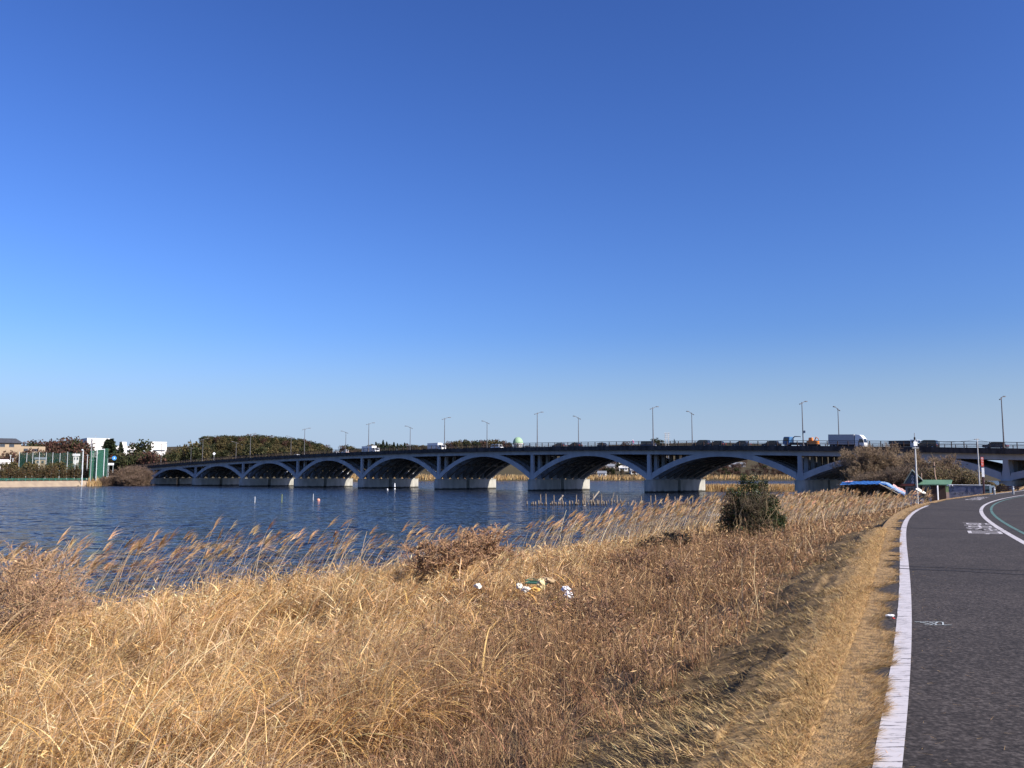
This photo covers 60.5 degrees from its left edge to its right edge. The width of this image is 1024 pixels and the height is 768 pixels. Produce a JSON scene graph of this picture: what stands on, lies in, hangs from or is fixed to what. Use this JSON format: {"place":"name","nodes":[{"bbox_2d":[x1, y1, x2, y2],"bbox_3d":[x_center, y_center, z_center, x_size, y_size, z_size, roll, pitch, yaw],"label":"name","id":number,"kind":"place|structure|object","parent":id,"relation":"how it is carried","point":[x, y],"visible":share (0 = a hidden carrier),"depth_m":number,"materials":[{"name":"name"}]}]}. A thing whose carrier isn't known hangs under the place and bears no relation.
{"place":"outdoors","nodes":[
{"label":"outdoors","id":0,"kind":"place"},
{"bbox_2d":[86,476,105,485],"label":"bridge end reeds","id":1,"kind":"object","parent":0,"point":[97,482],"visible":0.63,"depth_m":387.52,"materials":[{"name":"beige plant"}]},
{"bbox_2d":[0,567,626,767],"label":"arching grass","id":2,"kind":"structure","parent":0,"point":[272,719],"depth_m":9.84,"materials":[{"name":"beige plant"}]},
{"bbox_2d":[0,481,998,616],"bbox_3d":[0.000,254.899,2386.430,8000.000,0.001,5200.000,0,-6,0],"label":"lake water","id":3,"kind":"structure","parent":0,"point":[45,518],"depth_m":89.86,"materials":[{"name":"blue liquid"}]},
{"bbox_2d":[705,483,794,491],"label":"reed spit","id":4,"kind":"structure","parent":3,"relation":"in","point":[713,487],"depth_m":249.61,"materials":[{"name":"beige plant"}]},
{"bbox_2d":[0,443,1023,767],"bbox_3d":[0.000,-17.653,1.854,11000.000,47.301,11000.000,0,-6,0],"label":"ground","id":5,"kind":"structure","parent":0,"point":[812,589],"depth_m":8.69,"materials":[{"name":"brown plant"}]},
{"bbox_2d":[1,450,17,469],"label":"tree","id":6,"kind":"object","parent":5,"relation":"on","point":[13,456],"visible":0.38,"depth_m":465.75,"materials":[{"name":"brown plant"}]},
{"bbox_2d":[5,463,14,480],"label":"hedge shrub","id":7,"kind":"object","parent":5,"relation":"on","point":[10,472],"visible":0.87,"depth_m":364.59,"materials":[{"name":"green plant"}]},
{"bbox_2d":[5,461,20,476],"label":"tree","id":8,"kind":"object","parent":5,"relation":"on","point":[13,465],"visible":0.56,"depth_m":392.45,"materials":[{"name":"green plant"}]},
{"bbox_2d":[0,438,44,473],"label":"villa","id":9,"kind":"object","parent":5,"relation":"on","point":[9,444],"visible":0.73,"depth_m":481.27,"materials":[{"name":"beige concrete"}]},
{"bbox_2d":[22,461,34,479],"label":"tree","id":10,"kind":"object","parent":5,"relation":"on","point":[27,464],"visible":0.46,"depth_m":397.35,"materials":[{"name":"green plant"}]},
{"bbox_2d":[27,447,43,462],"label":"tree","id":11,"kind":"object","parent":5,"relation":"on","point":[36,453],"visible":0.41,"depth_m":468.85,"materials":[{"name":"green plant"}]},
{"bbox_2d":[32,464,41,480],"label":"hedge shrub","id":12,"kind":"object","parent":5,"relation":"on","point":[37,470],"visible":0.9,"depth_m":378.68,"materials":[{"name":"green plant"}]},
{"bbox_2d":[34,457,46,477],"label":"house","id":13,"kind":"structure","parent":5,"relation":"on","point":[39,461],"depth_m":438.80,"materials":[{"name":"white concrete"}]},
{"bbox_2d":[0,481,86,486],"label":"seawall","id":14,"kind":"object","parent":5,"relation":"on","point":[35,483],"visible":0.69,"depth_m":362.95,"materials":[{"name":"beige concrete"}]},
{"bbox_2d":[0,478,89,480],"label":"promenade fence","id":15,"kind":"object","parent":5,"relation":"on","point":[39,478],"visible":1,"depth_m":365.83,"materials":[{"name":"green metal"}]},
{"bbox_2d":[42,451,55,464],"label":"tree","id":16,"kind":"object","parent":5,"relation":"on","point":[47,460],"visible":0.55,"depth_m":475.20,"materials":[{"name":"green plant"}]},
{"bbox_2d":[44,441,57,454],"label":"tree","id":17,"kind":"object","parent":5,"relation":"on","point":[48,449],"visible":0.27,"depth_m":511.40,"materials":[{"name":"brown plant"}]},
{"bbox_2d":[0,553,102,629],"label":"bare shrub","id":18,"kind":"object","parent":5,"relation":"on","point":[81,601],"visible":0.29,"depth_m":20.26,"materials":[{"name":"brown plant"}]},
{"bbox_2d":[46,464,56,480],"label":"hedge shrub","id":19,"kind":"object","parent":5,"relation":"on","point":[50,472],"visible":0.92,"depth_m":379.86,"materials":[{"name":"green plant"}]},
{"bbox_2d":[0,538,109,657],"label":"bare shrub","id":20,"kind":"object","parent":5,"relation":"on","point":[23,596],"visible":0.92,"depth_m":17.54,"materials":[{"name":"brown plant"}]},
{"bbox_2d":[53,461,67,477],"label":"tree","id":21,"kind":"object","parent":5,"relation":"on","point":[61,464],"visible":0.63,"depth_m":414.86,"materials":[{"name":"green plant"}]},
{"bbox_2d":[52,439,71,455],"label":"tree","id":22,"kind":"object","parent":5,"relation":"on","point":[62,446],"visible":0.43,"depth_m":519.47,"materials":[{"name":"brown plant"}]},
{"bbox_2d":[55,449,70,473],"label":"tree","id":23,"kind":"object","parent":5,"relation":"on","point":[60,455],"visible":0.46,"depth_m":474.81,"materials":[{"name":"green plant"}]},
{"bbox_2d":[62,452,77,475],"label":"tree","id":24,"kind":"object","parent":5,"relation":"on","point":[69,457],"visible":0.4,"depth_m":468.91,"materials":[{"name":"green plant"}]},
{"bbox_2d":[72,463,80,477],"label":"hedge shrub","id":25,"kind":"object","parent":5,"relation":"on","point":[77,473],"visible":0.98,"depth_m":400.53,"materials":[{"name":"green plant"}]},
{"bbox_2d":[75,450,89,464],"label":"tree","id":26,"kind":"object","parent":5,"relation":"on","point":[84,459],"visible":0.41,"depth_m":469.00,"materials":[{"name":"brown plant"}]},
{"bbox_2d":[74,440,94,459],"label":"tree","id":27,"kind":"object","parent":5,"relation":"on","point":[84,447],"visible":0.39,"depth_m":514.25,"materials":[{"name":"brown plant"}]},
{"bbox_2d":[83,437,109,462],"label":"office building","id":28,"kind":"structure","parent":5,"relation":"on","point":[99,443],"depth_m":558.42,"materials":[{"name":"white concrete"}]},
{"bbox_2d":[89,449,104,478],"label":"net cage","id":29,"kind":"object","parent":5,"relation":"on","point":[97,464],"visible":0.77,"depth_m":398.46,"materials":[{"name":"paint"}]},
{"bbox_2d":[95,439,112,477],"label":"conifer","id":30,"kind":"object","parent":5,"relation":"on","point":[104,446],"visible":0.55,"depth_m":466.67,"materials":[{"name":"green plant"}]},
{"bbox_2d":[104,438,117,476],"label":"conifer","id":31,"kind":"object","parent":5,"relation":"on","point":[112,446],"visible":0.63,"depth_m":466.97,"materials":[{"name":"green plant"}]},
{"bbox_2d":[106,475,115,485],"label":"bare bush","id":32,"kind":"object","parent":5,"relation":"on","point":[111,482],"visible":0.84,"depth_m":394.09,"materials":[{"name":"brown plant"}]},
{"bbox_2d":[114,452,129,471],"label":"evergreen tree","id":33,"kind":"object","parent":5,"relation":"on","point":[123,460],"visible":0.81,"depth_m":446.00,"materials":[{"name":"green plant"}]},
{"bbox_2d":[116,442,135,453],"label":"office building","id":34,"kind":"structure","parent":5,"relation":"on","point":[125,446],"depth_m":559.28,"materials":[{"name":"white concrete"}]},
{"bbox_2d":[117,473,141,485],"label":"bare bush","id":35,"kind":"object","parent":5,"relation":"on","point":[126,480],"visible":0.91,"depth_m":391.37,"materials":[{"name":"brown plant"}]},
{"bbox_2d":[114,466,144,485],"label":"bare bush","id":36,"kind":"object","parent":5,"relation":"on","point":[121,472],"visible":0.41,"depth_m":395.38,"materials":[{"name":"brown plant"}]},
{"bbox_2d":[117,464,157,484],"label":"bare bush","id":37,"kind":"object","parent":5,"relation":"on","point":[150,473],"visible":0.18,"depth_m":402.48,"materials":[{"name":"brown plant"}]},
{"bbox_2d":[133,473,145,485],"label":"bare bush","id":38,"kind":"object","parent":5,"relation":"on","point":[142,478],"visible":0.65,"depth_m":397.01,"materials":[{"name":"brown plant"}]},
{"bbox_2d":[127,439,153,455],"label":"evergreen tree","id":39,"kind":"object","parent":5,"relation":"on","point":[140,447],"visible":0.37,"depth_m":497.60,"materials":[{"name":"green plant"}]},
{"bbox_2d":[136,451,153,466],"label":"tree","id":40,"kind":"object","parent":5,"relation":"on","point":[143,460],"visible":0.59,"depth_m":445.94,"materials":[{"name":"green plant"}]},
{"bbox_2d":[136,465,154,485],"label":"bare bush","id":41,"kind":"object","parent":5,"relation":"on","point":[146,476],"visible":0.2,"depth_m":404.92,"materials":[{"name":"brown plant"}]},
{"bbox_2d":[142,442,166,454],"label":"office building","id":42,"kind":"structure","parent":5,"relation":"on","point":[157,447],"depth_m":598.85,"materials":[{"name":"white concrete"}]},
{"bbox_2d":[145,451,166,477],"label":"tree","id":43,"kind":"object","parent":5,"relation":"on","point":[152,461],"visible":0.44,"depth_m":443.70,"materials":[{"name":"brown plant"}]},
{"bbox_2d":[166,452,180,463],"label":"evergreen tree","id":44,"kind":"object","parent":5,"relation":"on","point":[171,458],"visible":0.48,"depth_m":519.51,"materials":[{"name":"green plant"}]},
{"bbox_2d":[181,444,191,462],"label":"bamboo clump","id":45,"kind":"object","parent":5,"relation":"on","point":[184,451],"visible":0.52,"depth_m":521.25,"materials":[{"name":"green plant"}]},
{"bbox_2d":[184,444,203,462],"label":"evergreen tree","id":46,"kind":"object","parent":5,"relation":"on","point":[194,455],"visible":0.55,"depth_m":519.95,"materials":[{"name":"green plant"}]},
{"bbox_2d":[199,444,210,460],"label":"bamboo clump","id":47,"kind":"object","parent":5,"relation":"on","point":[206,454],"visible":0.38,"depth_m":526.40,"materials":[{"name":"green plant"}]},
{"bbox_2d":[197,442,212,460],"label":"evergreen tree","id":48,"kind":"object","parent":5,"relation":"on","point":[204,445],"visible":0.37,"depth_m":530.15,"materials":[{"name":"green plant"}]},
{"bbox_2d":[241,446,253,457],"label":"evergreen tree","id":49,"kind":"object","parent":5,"relation":"on","point":[246,452],"visible":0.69,"depth_m":681.48,"materials":[{"name":"green plant"}]},
{"bbox_2d":[252,446,267,456],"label":"evergreen tree","id":50,"kind":"object","parent":5,"relation":"on","point":[260,450],"visible":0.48,"depth_m":682.74,"materials":[{"name":"green plant"}]},
{"bbox_2d":[393,530,505,584],"bbox_3d":[-2.122,5.681,28.510,3.518,2.009,3.231,2,-6,-21],"label":"bare shrub","id":51,"kind":"object","parent":5,"relation":"on","point":[443,554],"visible":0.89,"depth_m":28.16,"materials":[{"name":"brown plant"}]},
{"bbox_2d":[0,495,905,767],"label":"dry grass","id":52,"kind":"structure","parent":5,"relation":"on","point":[155,622],"depth_m":14.28,"materials":[{"name":"beige plant"}]},
{"bbox_2d":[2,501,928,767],"bbox_3d":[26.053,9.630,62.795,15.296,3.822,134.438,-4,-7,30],"label":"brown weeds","id":53,"kind":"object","parent":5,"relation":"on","point":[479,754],"visible":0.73,"depth_m":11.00,"materials":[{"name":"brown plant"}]},
{"bbox_2d":[0,487,932,628],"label":"shore reeds","id":54,"kind":"object","parent":5,"relation":"on","point":[807,499],"visible":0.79,"depth_m":40.08,"materials":[{"name":"beige plant"}]},
{"bbox_2d":[454,523,528,568],"bbox_3d":[-0.982,6.365,33.017,3.061,2.302,3.298,1,-6,-10],"label":"bare shrub","id":55,"kind":"object","parent":5,"relation":"on","point":[488,543],"visible":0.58,"depth_m":32.84,"materials":[{"name":"brown plant"}]},
{"bbox_2d":[537,578,544,590],"bbox_3d":[0.714,4.929,21.609,0.228,0.310,0.197,2,-6,-15],"label":"paper sack","id":56,"kind":"object","parent":5,"relation":"on","point":[540,581],"visible":0.92,"depth_m":21.55,"materials":[{"name":"beige paper"}]},
{"bbox_2d":[543,577,555,583],"bbox_3d":[0.958,5.089,22.730,0.389,0.184,0.274,0,-6,0],"label":"cardboard box","id":57,"kind":"object","parent":5,"relation":"on","point":[549,580],"visible":0.91,"depth_m":22.65,"materials":[{"name":"beige cardboard"}]},
{"bbox_2d":[485,572,629,634],"bbox_3d":[0.911,4.530,17.325,2.913,1.604,1.955,0,-6,0],"label":"bare shrub","id":58,"kind":"object","parent":5,"relation":"on","point":[557,600],"visible":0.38,"depth_m":17.10,"materials":[{"name":"brown plant"}]},
{"bbox_2d":[343,474,793,480],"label":"bank reeds","id":59,"kind":"object","parent":5,"relation":"on","point":[610,477],"visible":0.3,"depth_m":855.57,"materials":[{"name":"beige plant"}]},
{"bbox_2d":[117,440,1023,493],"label":"arch bridge","id":60,"kind":"structure","parent":5,"relation":"on","point":[544,468],"depth_m":261.91,"materials":[{"name":"grey paint"}]},
{"bbox_2d":[427,443,445,448],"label":"box truck","id":61,"kind":"object","parent":60,"relation":"on","point":[429,445],"visible":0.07,"depth_m":310.72,"materials":[{"name":"metal"}]},
{"bbox_2d":[783,436,806,445],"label":"crane truck","id":62,"kind":"object","parent":60,"relation":"on","point":[788,438],"visible":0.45,"depth_m":211.05,"materials":[{"name":"blue paint"}]},
{"bbox_2d":[806,437,820,445],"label":"drilling machine","id":63,"kind":"object","parent":62,"relation":"on","point":[812,442],"visible":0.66,"depth_m":207.07,"materials":[{"name":"orange paint"}]},
{"bbox_2d":[828,434,867,445],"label":"box truck","id":64,"kind":"object","parent":60,"relation":"on","point":[833,439],"visible":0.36,"depth_m":212.32,"materials":[{"name":"metal"}]},
{"bbox_2d":[888,440,919,446],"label":"tipper truck","id":65,"kind":"object","parent":60,"relation":"on","point":[905,444],"visible":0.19,"depth_m":203.09,"materials":[{"name":"grey paint"}]},
{"bbox_2d":[916,440,938,446],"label":"car","id":66,"kind":"object","parent":60,"relation":"on","point":[929,445],"visible":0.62,"depth_m":189.07,"materials":[{"name":"black paint"}]},
{"bbox_2d":[983,442,1008,447],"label":"car","id":67,"kind":"object","parent":60,"relation":"on","point":[994,445],"visible":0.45,"depth_m":176.89,"materials":[{"name":"grey paint"}]},
{"bbox_2d":[999,396,1005,447],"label":"street lamp","id":68,"kind":"object","parent":60,"relation":"on","point":[1002,420],"visible":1,"depth_m":171.89,"materials":[{"name":"metal"}]},
{"bbox_2d":[553,559,653,648],"bbox_3d":[1.359,3.871,14.211,1.813,2.054,2.175,4,-7,-31],"label":"bare shrub","id":69,"kind":"object","parent":5,"relation":"on","point":[616,616],"visible":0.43,"depth_m":14.14,"materials":[{"name":"brown plant"}]},
{"bbox_2d":[604,539,666,570],"bbox_3d":[4.286,6.179,30.837,2.338,1.415,1.984,4,-7,-32],"label":"bare shrub","id":70,"kind":"object","parent":5,"relation":"on","point":[630,559],"visible":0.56,"depth_m":30.57,"materials":[{"name":"brown plant"}]},
{"bbox_2d":[634,529,694,549],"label":"bare shrub","id":71,"kind":"object","parent":5,"relation":"on","point":[672,535],"visible":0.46,"depth_m":38.51,"materials":[{"name":"brown plant"}]},
{"bbox_2d":[628,545,727,587],"bbox_3d":[4.229,4.818,21.764,2.746,1.640,1.959,-1,-6,11],"label":"bare shrub","id":72,"kind":"object","parent":5,"relation":"on","point":[676,564],"visible":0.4,"depth_m":21.87,"materials":[{"name":"brown plant"}]},
{"bbox_2d":[713,531,763,560],"bbox_3d":[7.509,5.705,28.938,1.817,1.694,2.158,1,-6,-5],"label":"bare shrub","id":73,"kind":"object","parent":5,"relation":"on","point":[731,548],"visible":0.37,"depth_m":28.85,"materials":[{"name":"brown plant"}]},
{"bbox_2d":[714,471,788,538],"bbox_3d":[12.073,6.259,44.581,3.870,3.732,3.503,0,-6,0],"label":"evergreen bush","id":74,"kind":"object","parent":5,"relation":"on","point":[762,510],"visible":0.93,"depth_m":44.18,"materials":[{"name":"green plant"}]},
{"bbox_2d":[837,478,863,497],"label":"bare shrub","id":75,"kind":"object","parent":5,"relation":"on","point":[849,487],"visible":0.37,"depth_m":140.50,"materials":[{"name":"brown plant"}]},
{"bbox_2d":[830,445,874,481],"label":"bare tree","id":76,"kind":"object","parent":5,"relation":"on","point":[844,456],"visible":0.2,"depth_m":161.28,"materials":[{"name":"brown plant"}]},
{"bbox_2d":[707,491,1014,767],"bbox_3d":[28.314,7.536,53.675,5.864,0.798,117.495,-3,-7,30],"label":"verge grass","id":77,"kind":"structure","parent":5,"relation":"on","point":[864,757],"depth_m":6.73,"materials":[{"name":"beige plant"}]},
{"bbox_2d":[842,444,886,480],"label":"bare tree","id":78,"kind":"object","parent":5,"relation":"on","point":[862,465],"visible":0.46,"depth_m":156.73,"materials":[{"name":"brown plant"}]},
{"bbox_2d":[855,470,890,497],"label":"bare shrub","id":79,"kind":"object","parent":5,"relation":"on","point":[869,476],"visible":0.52,"depth_m":136.87,"materials":[{"name":"brown plant"}]},
{"bbox_2d":[840,481,905,499],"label":"tarp shelter","id":80,"kind":"object","parent":5,"relation":"on","point":[897,489],"visible":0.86,"depth_m":106.79,"materials":[{"name":"blue fabric"}]},
{"bbox_2d":[863,442,896,470],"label":"bare tree","id":81,"kind":"object","parent":5,"relation":"on","point":[885,464],"visible":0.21,"depth_m":157.49,"materials":[{"name":"brown plant"}]},
{"bbox_2d":[874,465,914,496],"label":"bare shrub","id":82,"kind":"object","parent":5,"relation":"on","point":[892,476],"visible":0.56,"depth_m":134.85,"materials":[{"name":"brown plant"}]},
{"bbox_2d":[882,441,920,469],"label":"bare tree","id":83,"kind":"object","parent":5,"relation":"on","point":[896,462],"visible":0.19,"depth_m":156.96,"materials":[{"name":"brown plant"}]},
{"bbox_2d":[882,463,936,497],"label":"bare shrub","id":84,"kind":"object","parent":5,"relation":"on","point":[918,470],"visible":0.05,"depth_m":137.29,"materials":[{"name":"brown plant"}]},
{"bbox_2d":[896,448,930,467],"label":"bare tree","id":85,"kind":"object","parent":5,"relation":"on","point":[923,462],"visible":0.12,"depth_m":150.92,"materials":[{"name":"brown plant"}]},
{"bbox_2d":[912,433,918,503],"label":"utility pole","id":86,"kind":"object","parent":5,"relation":"on","point":[914,444],"visible":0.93,"depth_m":97.53,"materials":[{"name":"concrete"}]},
{"bbox_2d":[901,469,952,501],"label":"hut","id":87,"kind":"object","parent":5,"relation":"on","point":[909,484],"visible":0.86,"depth_m":99.20,"materials":[{"name":"green metal"}]},
{"bbox_2d":[917,465,958,485],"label":"olive bush","id":88,"kind":"object","parent":5,"relation":"on","point":[939,476],"visible":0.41,"depth_m":130.77,"materials":[{"name":"green plant"}]},
{"bbox_2d":[927,453,960,471],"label":"bare tree","id":89,"kind":"object","parent":5,"relation":"on","point":[946,462],"visible":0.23,"depth_m":146.34,"materials":[{"name":"brown plant"}]},
{"bbox_2d":[934,462,969,484],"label":"olive bush","id":90,"kind":"object","parent":5,"relation":"on","point":[949,478],"visible":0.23,"depth_m":132.44,"materials":[{"name":"green plant"}]},
{"bbox_2d":[944,468,981,485],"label":"olive bush","id":91,"kind":"object","parent":5,"relation":"on","point":[960,480],"visible":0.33,"depth_m":131.13,"materials":[{"name":"green plant"}]},
{"bbox_2d":[949,484,988,497],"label":"board wall","id":92,"kind":"structure","parent":5,"relation":"on","point":[958,491],"depth_m":105.33,"materials":[{"name":"blue metal"}]},
{"bbox_2d":[954,473,984,485],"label":"olive bush","id":93,"kind":"object","parent":5,"relation":"on","point":[967,477],"visible":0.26,"depth_m":129.19,"materials":[{"name":"green plant"}]},
{"bbox_2d":[967,476,988,485],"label":"olive bush","id":94,"kind":"object","parent":5,"relation":"on","point":[975,483],"visible":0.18,"depth_m":127.38,"materials":[{"name":"green plant"}]},
{"bbox_2d":[980,457,984,493],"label":"banner stand","id":95,"kind":"object","parent":5,"relation":"on","point":[982,469],"visible":0.98,"depth_m":102.36,"materials":[{"name":"red fabric"}]},
{"bbox_2d":[997,486,1018,491],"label":"slat fence","id":96,"kind":"object","parent":5,"relation":"on","point":[1008,488],"visible":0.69,"depth_m":98.91,"materials":[{"name":"white metal"}]},
{"bbox_2d":[0,0,1023,462],"label":"sky","id":97,"kind":"structure","parent":0,"point":[328,218],"materials":[{"name":"blue"}]},
{"bbox_2d":[856,488,1023,767],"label":"path","id":98,"kind":"structure","parent":0,"point":[978,612],"depth_m":8.87,"materials":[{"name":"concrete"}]},
{"bbox_2d":[872,506,926,767],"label":"edge line","id":99,"kind":"object","parent":98,"relation":"on","point":[893,737],"visible":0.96,"depth_m":6.87,"materials":[{"name":"white paint"}]},
{"bbox_2d":[964,523,1002,533],"bbox_3d":[14.560,4.468,27.273,0.860,0.001,6.428,-3,-7,26],"label":"road lettering","id":100,"kind":"object","parent":98,"relation":"on","point":[989,528],"visible":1,"depth_m":26.46,"materials":[{"name":"white paint"}]},
{"bbox_2d":[979,495,1023,543],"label":"line","id":101,"kind":"object","parent":98,"relation":"on","point":[998,527],"visible":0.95,"depth_m":29.21,"materials":[{"name":"white paint"}]},
{"bbox_2d":[990,496,1023,533],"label":"green line","id":102,"kind":"object","parent":98,"relation":"on","point":[999,519],"visible":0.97,"depth_m":33.35,"materials":[{"name":"paint"}]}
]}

